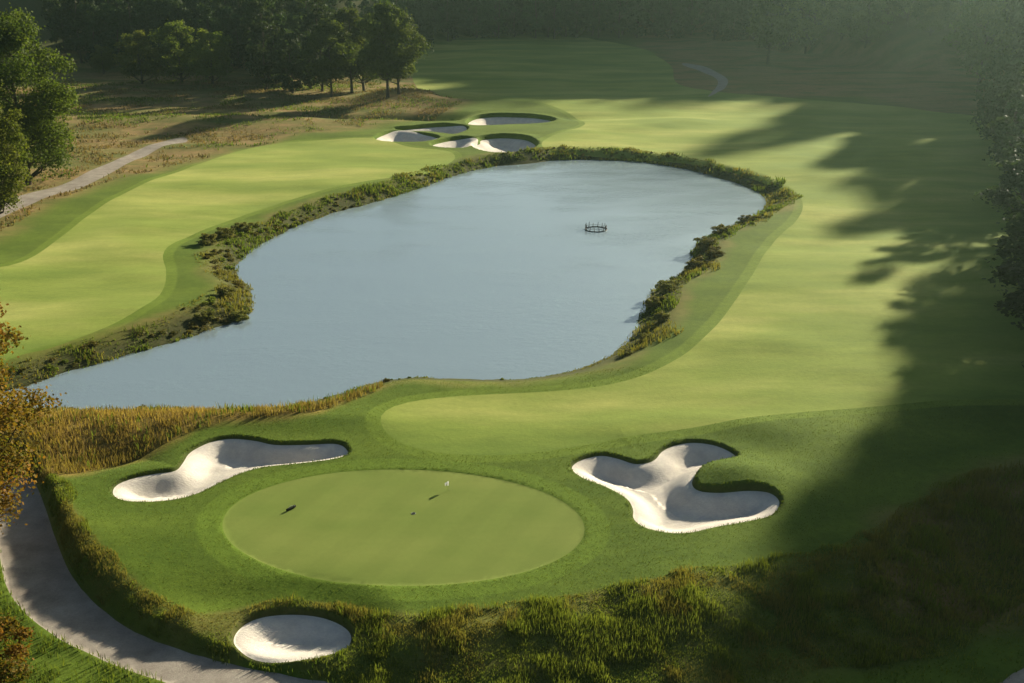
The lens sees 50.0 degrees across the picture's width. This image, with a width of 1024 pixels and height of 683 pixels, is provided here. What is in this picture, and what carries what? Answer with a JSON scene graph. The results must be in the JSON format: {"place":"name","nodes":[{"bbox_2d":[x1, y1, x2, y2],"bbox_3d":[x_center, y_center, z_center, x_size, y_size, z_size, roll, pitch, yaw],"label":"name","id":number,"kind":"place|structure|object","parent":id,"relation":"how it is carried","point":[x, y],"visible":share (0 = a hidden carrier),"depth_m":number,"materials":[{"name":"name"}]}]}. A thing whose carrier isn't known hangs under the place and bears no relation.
{"place":"outdoors","nodes":[
{"label":"outdoors","id":0,"kind":"place"},
{"bbox_2d":[0,137,187,217],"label":"path","id":1,"kind":"structure","parent":0,"point":[89,177],"depth_m":159.36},
{"bbox_2d":[2,381,383,483],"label":"golden grass","id":2,"kind":"structure","parent":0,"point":[118,420],"depth_m":76.14,"materials":[{"name":"plant"}]},
{"bbox_2d":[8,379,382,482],"bbox_3d":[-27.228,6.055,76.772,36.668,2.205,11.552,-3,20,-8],"label":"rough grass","id":3,"kind":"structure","parent":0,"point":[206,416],"depth_m":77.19,"materials":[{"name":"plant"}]},
{"bbox_2d":[0,160,767,409],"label":"pond water","id":4,"kind":"structure","parent":0,"point":[507,272],"depth_m":112.24,"materials":[{"name":"blue liquid"}]},
{"bbox_2d":[585,222,606,231],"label":"fountain ring","id":5,"kind":"object","parent":4,"relation":"on","point":[603,227],"visible":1,"depth_m":134.52,"materials":[{"name":"plastic"}]},
{"bbox_2d":[108,434,783,669],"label":"bunker edge grass","id":6,"kind":"structure","parent":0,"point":[592,481],"depth_m":68.32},
{"bbox_2d":[0,0,1023,682],"bbox_3d":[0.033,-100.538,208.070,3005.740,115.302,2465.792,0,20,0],"label":"ground","id":7,"kind":"structure","parent":0,"point":[900,64],"depth_m":72.15,"materials":[{"name":"green plant"}]},
{"bbox_2d":[0,612,36,682],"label":"autumn bush","id":8,"kind":"object","parent":7,"relation":"on","point":[9,625],"visible":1,"depth_m":51.44,"materials":[{"name":"orange plant"}]},
{"bbox_2d":[0,79,38,213],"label":"leafy tree","id":9,"kind":"object","parent":7,"relation":"on","point":[13,144],"visible":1,"depth_m":132.32,"materials":[{"name":"green plant"}]},
{"bbox_2d":[0,302,67,533],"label":"autumn tree","id":10,"kind":"object","parent":7,"relation":"on","point":[7,453],"visible":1,"depth_m":60.41,"materials":[{"name":"orange plant"}]},
{"bbox_2d":[0,2,86,184],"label":"leafy tree","id":11,"kind":"object","parent":7,"relation":"on","point":[14,39],"visible":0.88,"depth_m":149.51,"materials":[{"name":"green plant"}]},
{"bbox_2d":[87,44,115,73],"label":"tree","id":12,"kind":"object","parent":7,"relation":"on","point":[100,61],"visible":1,"depth_m":279.85,"materials":[{"name":"green plant"}]},
{"bbox_2d":[106,0,134,33],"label":"forest tree","id":13,"kind":"object","parent":7,"relation":"on","point":[117,5],"visible":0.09,"depth_m":308.98,"materials":[{"name":"green plant"}]},
{"bbox_2d":[116,0,147,41],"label":"forest tree","id":14,"kind":"object","parent":7,"relation":"on","point":[126,12],"visible":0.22,"depth_m":298.46,"materials":[{"name":"green plant"}]},
{"bbox_2d":[112,30,168,83],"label":"tree","id":15,"kind":"object","parent":7,"relation":"on","point":[130,65],"visible":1,"depth_m":258.36,"materials":[{"name":"green plant"}]},
{"bbox_2d":[126,0,163,60],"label":"forest tree","id":16,"kind":"object","parent":7,"relation":"on","point":[135,20],"visible":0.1,"depth_m":294.65,"materials":[{"name":"green plant"}]},
{"bbox_2d":[131,0,184,65],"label":"forest tree","id":17,"kind":"object","parent":7,"relation":"on","point":[153,7],"visible":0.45,"depth_m":289.36,"materials":[{"name":"green plant"}]},
{"bbox_2d":[153,0,199,60],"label":"forest tree","id":18,"kind":"object","parent":7,"relation":"on","point":[181,12],"visible":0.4,"depth_m":288.46,"materials":[{"name":"green plant"}]},
{"bbox_2d":[148,19,208,81],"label":"tree","id":19,"kind":"object","parent":7,"relation":"on","point":[169,45],"visible":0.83,"depth_m":262.75,"materials":[{"name":"green plant"}]},
{"bbox_2d":[169,0,198,44],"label":"forest tree","id":20,"kind":"object","parent":7,"relation":"on","point":[187,3],"visible":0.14,"depth_m":295.18,"materials":[{"name":"green plant"}]},
{"bbox_2d":[191,309,216,320],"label":"shrub","id":21,"kind":"object","parent":7,"relation":"on","point":[210,316],"visible":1,"depth_m":100.74,"materials":[{"name":"green plant"}]},
{"bbox_2d":[189,3,225,59],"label":"forest tree","id":22,"kind":"object","parent":7,"relation":"on","point":[203,8],"visible":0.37,"depth_m":288.77,"materials":[{"name":"green plant"}]},
{"bbox_2d":[187,0,227,61],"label":"forest tree","id":23,"kind":"object","parent":7,"relation":"on","point":[215,5],"visible":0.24,"depth_m":295.39,"materials":[{"name":"green plant"}]},
{"bbox_2d":[198,233,216,244],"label":"shrub","id":24,"kind":"object","parent":7,"relation":"on","point":[206,239],"visible":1,"depth_m":123.70,"materials":[{"name":"green plant"}]},
{"bbox_2d":[185,28,235,83],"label":"tree","id":25,"kind":"object","parent":7,"relation":"on","point":[200,53],"visible":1,"depth_m":260.16,"materials":[{"name":"green plant"}]},
{"bbox_2d":[196,0,226,38],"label":"forest tree","id":26,"kind":"object","parent":7,"relation":"on","point":[221,1],"visible":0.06,"depth_m":306.67,"materials":[{"name":"green plant"}]},
{"bbox_2d":[204,0,244,35],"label":"forest tree","id":27,"kind":"object","parent":7,"relation":"on","point":[230,4],"visible":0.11,"depth_m":302.81,"materials":[{"name":"green plant"}]},
{"bbox_2d":[215,227,235,238],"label":"shrub","id":28,"kind":"object","parent":7,"relation":"on","point":[221,232],"visible":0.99,"depth_m":126.71,"materials":[{"name":"green plant"}]},
{"bbox_2d":[217,286,236,297],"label":"shrub","id":29,"kind":"object","parent":7,"relation":"on","point":[221,292],"visible":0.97,"depth_m":105.58,"materials":[{"name":"green plant"}]},
{"bbox_2d":[0,138,454,361],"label":"fairway","id":30,"kind":"structure","parent":7,"relation":"on","point":[102,267],"depth_m":132.95,"materials":[{"name":"green plant"}]},
{"bbox_2d":[211,6,244,58],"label":"forest tree","id":31,"kind":"object","parent":7,"relation":"on","point":[225,11],"visible":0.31,"depth_m":295.85,"materials":[{"name":"green plant"}]},
{"bbox_2d":[113,439,347,501],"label":"sand bunker","id":32,"kind":"object","parent":7,"relation":"on","point":[204,467],"visible":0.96,"depth_m":73.10},
{"bbox_2d":[0,79,461,230],"bbox_3d":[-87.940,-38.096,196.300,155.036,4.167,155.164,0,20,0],"label":"heath grass","id":33,"kind":"structure","parent":7,"relation":"on","point":[226,91],"depth_m":217.71,"materials":[{"name":"brown plant"}]},
{"bbox_2d":[230,309,250,321],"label":"shrub","id":34,"kind":"object","parent":7,"relation":"on","point":[239,314],"visible":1,"depth_m":102.31,"materials":[{"name":"green plant"}]},
{"bbox_2d":[230,222,254,231],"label":"shrub","id":35,"kind":"object","parent":7,"relation":"on","point":[243,224],"visible":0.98,"depth_m":129.82,"materials":[{"name":"green plant"}]},
{"bbox_2d":[239,11,277,70],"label":"forest tree","id":36,"kind":"object","parent":7,"relation":"on","point":[243,49],"visible":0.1,"depth_m":265.65,"materials":[{"name":"green plant"}]},
{"bbox_2d":[241,0,291,90],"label":"forest tree","id":37,"kind":"object","parent":7,"relation":"on","point":[259,66],"visible":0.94,"depth_m":245.87,"materials":[{"name":"green plant"}]},
{"bbox_2d":[240,0,293,87],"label":"forest tree","id":38,"kind":"object","parent":7,"relation":"on","point":[278,19],"visible":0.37,"depth_m":249.58,"materials":[{"name":"green plant"}]},
{"bbox_2d":[248,3,290,83],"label":"forest tree","id":39,"kind":"object","parent":7,"relation":"on","point":[276,10],"visible":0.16,"depth_m":261.15,"materials":[{"name":"green plant"}]},
{"bbox_2d":[271,31,307,92],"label":"forest tree","id":40,"kind":"object","parent":7,"relation":"on","point":[294,69],"visible":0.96,"depth_m":243.52,"materials":[{"name":"green plant"}]},
{"bbox_2d":[273,10,305,79],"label":"forest tree","id":41,"kind":"object","parent":7,"relation":"on","point":[289,17],"visible":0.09,"depth_m":265.93,"materials":[{"name":"green plant"}]},
{"bbox_2d":[234,615,350,662],"bbox_3d":[-10.976,15.066,55.096,5.890,0.502,3.934,0,20,0],"label":"sand bunker","id":42,"kind":"object","parent":7,"relation":"on","point":[278,638],"visible":0.98,"depth_m":55.42},
{"bbox_2d":[276,15,323,83],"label":"forest tree","id":43,"kind":"object","parent":7,"relation":"on","point":[295,21],"visible":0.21,"depth_m":258.17,"materials":[{"name":"green plant"}]},
{"bbox_2d":[284,0,328,56],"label":"forest tree","id":44,"kind":"object","parent":7,"relation":"on","point":[299,3],"visible":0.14,"depth_m":270.99,"materials":[{"name":"green plant"}]},
{"bbox_2d":[290,35,323,88],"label":"forest tree","id":45,"kind":"object","parent":7,"relation":"on","point":[308,81],"visible":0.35,"depth_m":252.25,"materials":[{"name":"green plant"}]},
{"bbox_2d":[297,0,331,91],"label":"forest tree","id":46,"kind":"object","parent":7,"relation":"on","point":[318,15],"visible":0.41,"depth_m":243.73,"materials":[{"name":"green plant"}]},
{"bbox_2d":[296,0,335,77],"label":"forest tree","id":47,"kind":"object","parent":7,"relation":"on","point":[305,11],"visible":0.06,"depth_m":264.35,"materials":[{"name":"green plant"}]},
{"bbox_2d":[297,18,361,96],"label":"broadleaf tree","id":48,"kind":"object","parent":7,"relation":"on","point":[327,31],"visible":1,"depth_m":234.46,"materials":[{"name":"green plant"}]},
{"bbox_2d":[331,0,363,17],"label":"forest tree","id":49,"kind":"object","parent":7,"relation":"on","point":[350,3],"visible":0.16,"depth_m":316.26,"materials":[{"name":"green plant"}]},
{"bbox_2d":[328,6,372,92],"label":"broadleaf tree","id":50,"kind":"object","parent":7,"relation":"on","point":[344,16],"visible":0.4,"depth_m":239.50,"materials":[{"name":"green plant"}]},
{"bbox_2d":[343,15,386,90],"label":"broadleaf tree","id":51,"kind":"object","parent":7,"relation":"on","point":[365,43],"visible":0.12,"depth_m":246.48,"materials":[{"name":"green plant"}]},
{"bbox_2d":[357,0,389,22],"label":"forest tree","id":52,"kind":"object","parent":7,"relation":"on","point":[364,4],"visible":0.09,"depth_m":320.49,"materials":[{"name":"green plant"}]},
{"bbox_2d":[355,0,410,96],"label":"broadleaf tree","id":53,"kind":"object","parent":7,"relation":"on","point":[383,12],"visible":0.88,"depth_m":224.35,"materials":[{"name":"green plant"}]},
{"bbox_2d":[361,0,404,21],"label":"forest tree","id":54,"kind":"object","parent":7,"relation":"on","point":[392,1],"visible":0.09,"depth_m":331.69,"materials":[{"name":"green plant"}]},
{"bbox_2d":[0,147,788,411],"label":"shore weeds","id":55,"kind":"object","parent":7,"relation":"on","point":[240,284],"visible":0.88,"depth_m":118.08,"materials":[{"name":"green plant"}]},
{"bbox_2d":[367,11,433,93],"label":"broadleaf tree","id":56,"kind":"object","parent":7,"relation":"on","point":[418,40],"visible":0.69,"depth_m":226.22,"materials":[{"name":"green plant"}]},
{"bbox_2d":[0,144,802,412],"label":"shore reeds","id":57,"kind":"object","parent":7,"relation":"on","point":[372,189],"visible":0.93,"depth_m":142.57,"materials":[{"name":"green plant"}]},
{"bbox_2d":[222,469,583,585],"bbox_3d":[-6.408,10.603,64.486,21.230,0.145,13.599,0,20,0],"label":"putting green","id":58,"kind":"object","parent":7,"relation":"on","point":[366,527],"visible":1,"depth_m":63.84,"materials":[{"name":"green plant"}]},
{"bbox_2d":[390,0,416,27],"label":"forest tree","id":59,"kind":"object","parent":7,"relation":"on","point":[402,5],"visible":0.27,"depth_m":337.69,"materials":[{"name":"green plant"}]},
{"bbox_2d":[377,130,437,141],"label":"sand bunker","id":60,"kind":"object","parent":7,"relation":"on","point":[403,136],"visible":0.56,"depth_m":194.73},
{"bbox_2d":[401,0,434,49],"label":"forest tree","id":61,"kind":"object","parent":7,"relation":"on","point":[423,15],"visible":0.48,"depth_m":349.24,"materials":[{"name":"green plant"}]},
{"bbox_2d":[406,126,466,133],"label":"sand bunker","id":62,"kind":"object","parent":7,"relation":"on","point":[453,129],"visible":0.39,"depth_m":202.44},
{"bbox_2d":[433,138,477,147],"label":"sand bunker","id":63,"kind":"object","parent":7,"relation":"on","point":[467,142],"visible":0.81,"depth_m":187.89},
{"bbox_2d":[474,138,534,151],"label":"sand bunker","id":64,"kind":"object","parent":7,"relation":"on","point":[500,145],"visible":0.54,"depth_m":189.41},
{"bbox_2d":[468,117,550,124],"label":"sand bunker","id":65,"kind":"object","parent":7,"relation":"on","point":[496,121],"visible":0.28,"depth_m":213.44},
{"bbox_2d":[0,511,1023,682],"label":"grass tufts","id":66,"kind":"object","parent":7,"relation":"on","point":[47,680],"visible":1,"depth_m":54.24,"materials":[{"name":"green plant"}]},
{"bbox_2d":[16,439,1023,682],"bbox_3d":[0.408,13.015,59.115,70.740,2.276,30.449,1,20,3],"label":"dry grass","id":67,"kind":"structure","parent":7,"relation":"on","point":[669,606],"depth_m":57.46,"materials":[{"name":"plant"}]},
{"bbox_2d":[23,444,1023,682],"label":"rough grass","id":68,"kind":"structure","parent":7,"relation":"on","point":[437,612],"depth_m":55.84,"materials":[{"name":"green plant"}]},
{"bbox_2d":[41,367,1023,613],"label":"cut rough","id":69,"kind":"object","parent":7,"relation":"on","point":[565,485],"visible":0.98,"depth_m":70.36,"materials":[{"name":"green plant"}]},
{"bbox_2d":[643,295,666,307],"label":"shrub","id":70,"kind":"object","parent":7,"relation":"on","point":[653,300],"visible":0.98,"depth_m":104.53,"materials":[{"name":"green plant"}]},
{"bbox_2d":[651,310,669,321],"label":"shrub","id":71,"kind":"object","parent":7,"relation":"on","point":[661,316],"visible":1,"depth_m":99.38,"materials":[{"name":"green plant"}]},
{"bbox_2d":[654,279,680,293],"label":"shrub","id":72,"kind":"object","parent":7,"relation":"on","point":[664,286],"visible":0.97,"depth_m":108.59,"materials":[{"name":"green plant"}]},
{"bbox_2d":[572,443,778,532],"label":"sand bunker","id":73,"kind":"object","parent":7,"relation":"on","point":[660,492],"visible":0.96,"depth_m":68.88},
{"bbox_2d":[684,258,703,270],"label":"shrub","id":74,"kind":"object","parent":7,"relation":"on","point":[692,263],"visible":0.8,"depth_m":115.81,"materials":[{"name":"green plant"}]},
{"bbox_2d":[381,30,1023,454],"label":"fairway","id":75,"kind":"structure","parent":7,"relation":"on","point":[867,286],"depth_m":116.17,"materials":[{"name":"green plant"}]},
{"bbox_2d":[411,0,437,42],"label":"forest tree","id":76,"kind":"object","parent":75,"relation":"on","point":[431,17],"visible":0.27,"depth_m":359.16,"materials":[{"name":"green plant"}]},
{"bbox_2d":[416,0,444,35],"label":"forest tree","id":77,"kind":"object","parent":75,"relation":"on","point":[438,17],"visible":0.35,"depth_m":368.40,"materials":[{"name":"green plant"}]},
{"bbox_2d":[967,48,1023,139],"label":"forest tree","id":78,"kind":"object","parent":75,"relation":"on","point":[998,64],"visible":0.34,"depth_m":184.28,"materials":[{"name":"green plant"}]},
{"bbox_2d":[972,142,1023,238],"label":"forest tree","id":79,"kind":"object","parent":75,"relation":"on","point":[1003,198],"visible":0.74,"depth_m":117.77,"materials":[{"name":"green plant"}]},
{"bbox_2d":[974,58,1023,137],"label":"forest tree","id":80,"kind":"object","parent":75,"relation":"on","point":[985,101],"visible":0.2,"depth_m":175.91,"materials":[{"name":"green plant"}]},
{"bbox_2d":[982,99,1023,205],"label":"forest tree","id":81,"kind":"object","parent":75,"relation":"on","point":[1006,152],"visible":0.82,"depth_m":138.93,"materials":[{"name":"green plant"}]},
{"bbox_2d":[982,200,1023,309],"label":"forest tree","id":82,"kind":"object","parent":75,"relation":"on","point":[1017,247],"visible":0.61,"depth_m":100.09,"materials":[{"name":"green plant"}]},
{"bbox_2d":[982,63,1023,155],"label":"forest tree","id":83,"kind":"object","parent":75,"relation":"on","point":[1016,68],"visible":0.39,"depth_m":161.97,"materials":[{"name":"green plant"}]},
{"bbox_2d":[985,65,1023,193],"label":"forest tree","id":84,"kind":"object","parent":75,"relation":"on","point":[1010,93],"visible":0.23,"depth_m":144.81,"materials":[{"name":"green plant"}]},
{"bbox_2d":[986,258,1023,329],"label":"forest tree","id":85,"kind":"object","parent":75,"relation":"on","point":[1010,271],"visible":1,"depth_m":87.25,"materials":[{"name":"green plant"}]},
{"bbox_2d":[1003,93,1023,145],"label":"forest tree","id":86,"kind":"object","parent":75,"relation":"on","point":[1018,116],"visible":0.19,"depth_m":159.69,"materials":[{"name":"green plant"}]},
{"bbox_2d":[693,236,717,249],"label":"shrub","id":87,"kind":"object","parent":7,"relation":"on","point":[706,241],"visible":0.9,"depth_m":123.91,"materials":[{"name":"green plant"}]},
{"bbox_2d":[704,246,725,258],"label":"shrub","id":88,"kind":"object","parent":7,"relation":"on","point":[713,252],"visible":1,"depth_m":118.67,"materials":[{"name":"green plant"}]},
{"bbox_2d":[702,0,732,39],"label":"forest tree","id":89,"kind":"object","parent":7,"relation":"on","point":[711,8],"visible":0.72,"depth_m":381.90,"materials":[{"name":"green plant"}]},
{"bbox_2d":[710,223,729,234],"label":"shrub","id":90,"kind":"object","parent":7,"relation":"on","point":[720,228],"visible":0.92,"depth_m":129.49,"materials":[{"name":"green plant"}]},
{"bbox_2d":[719,0,747,40],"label":"forest tree","id":91,"kind":"object","parent":7,"relation":"on","point":[729,33],"visible":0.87,"depth_m":371.89,"materials":[{"name":"green plant"}]},
{"bbox_2d":[738,214,757,222],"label":"shrub","id":92,"kind":"object","parent":7,"relation":"on","point":[742,218],"visible":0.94,"depth_m":135.08,"materials":[{"name":"green plant"}]},
{"bbox_2d":[736,0,767,38],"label":"forest tree","id":93,"kind":"object","parent":7,"relation":"on","point":[745,18],"visible":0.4,"depth_m":361.69,"materials":[{"name":"green plant"}]},
{"bbox_2d":[737,0,770,21],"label":"forest tree","id":94,"kind":"object","parent":7,"relation":"on","point":[745,9],"visible":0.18,"depth_m":368.18,"materials":[{"name":"green plant"}]},
{"bbox_2d":[743,0,802,64],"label":"broadleaf tree","id":95,"kind":"object","parent":7,"relation":"on","point":[780,26],"visible":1,"depth_m":292.09,"materials":[{"name":"green plant"}]},
{"bbox_2d":[770,0,799,50],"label":"forest tree","id":96,"kind":"object","parent":7,"relation":"on","point":[789,40],"visible":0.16,"depth_m":344.92,"materials":[{"name":"green plant"}]},
{"bbox_2d":[779,0,834,47],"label":"tree","id":97,"kind":"object","parent":7,"relation":"on","point":[814,5],"visible":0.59,"depth_m":329.75,"materials":[{"name":"green plant"}]},
{"bbox_2d":[788,0,826,53],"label":"forest tree","id":98,"kind":"object","parent":7,"relation":"on","point":[803,40],"visible":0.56,"depth_m":331.49,"materials":[{"name":"green plant"}]},
{"bbox_2d":[837,0,896,47],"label":"broadleaf tree","id":99,"kind":"object","parent":7,"relation":"on","point":[865,24],"visible":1,"depth_m":306.38,"materials":[{"name":"green plant"}]},
{"bbox_2d":[849,459,1023,625],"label":"rough grass","id":100,"kind":"structure","parent":7,"relation":"on","point":[955,557],"depth_m":61.74,"materials":[{"name":"plant"}]},
{"bbox_2d":[941,0,1022,91],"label":"broadleaf tree","id":101,"kind":"object","parent":7,"relation":"on","point":[974,47],"visible":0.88,"depth_m":241.00,"materials":[{"name":"green plant"}]},
{"bbox_2d":[999,0,1023,61],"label":"tall tree","id":102,"kind":"object","parent":7,"relation":"on","point":[1016,14],"visible":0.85,"depth_m":233.09,"materials":[{"name":"green plant"}]},
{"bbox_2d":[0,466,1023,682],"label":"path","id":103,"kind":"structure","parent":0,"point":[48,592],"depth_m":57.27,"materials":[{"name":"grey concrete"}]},
{"bbox_2d":[682,63,727,96],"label":"path","id":104,"kind":"structure","parent":0,"point":[722,82],"depth_m":279.93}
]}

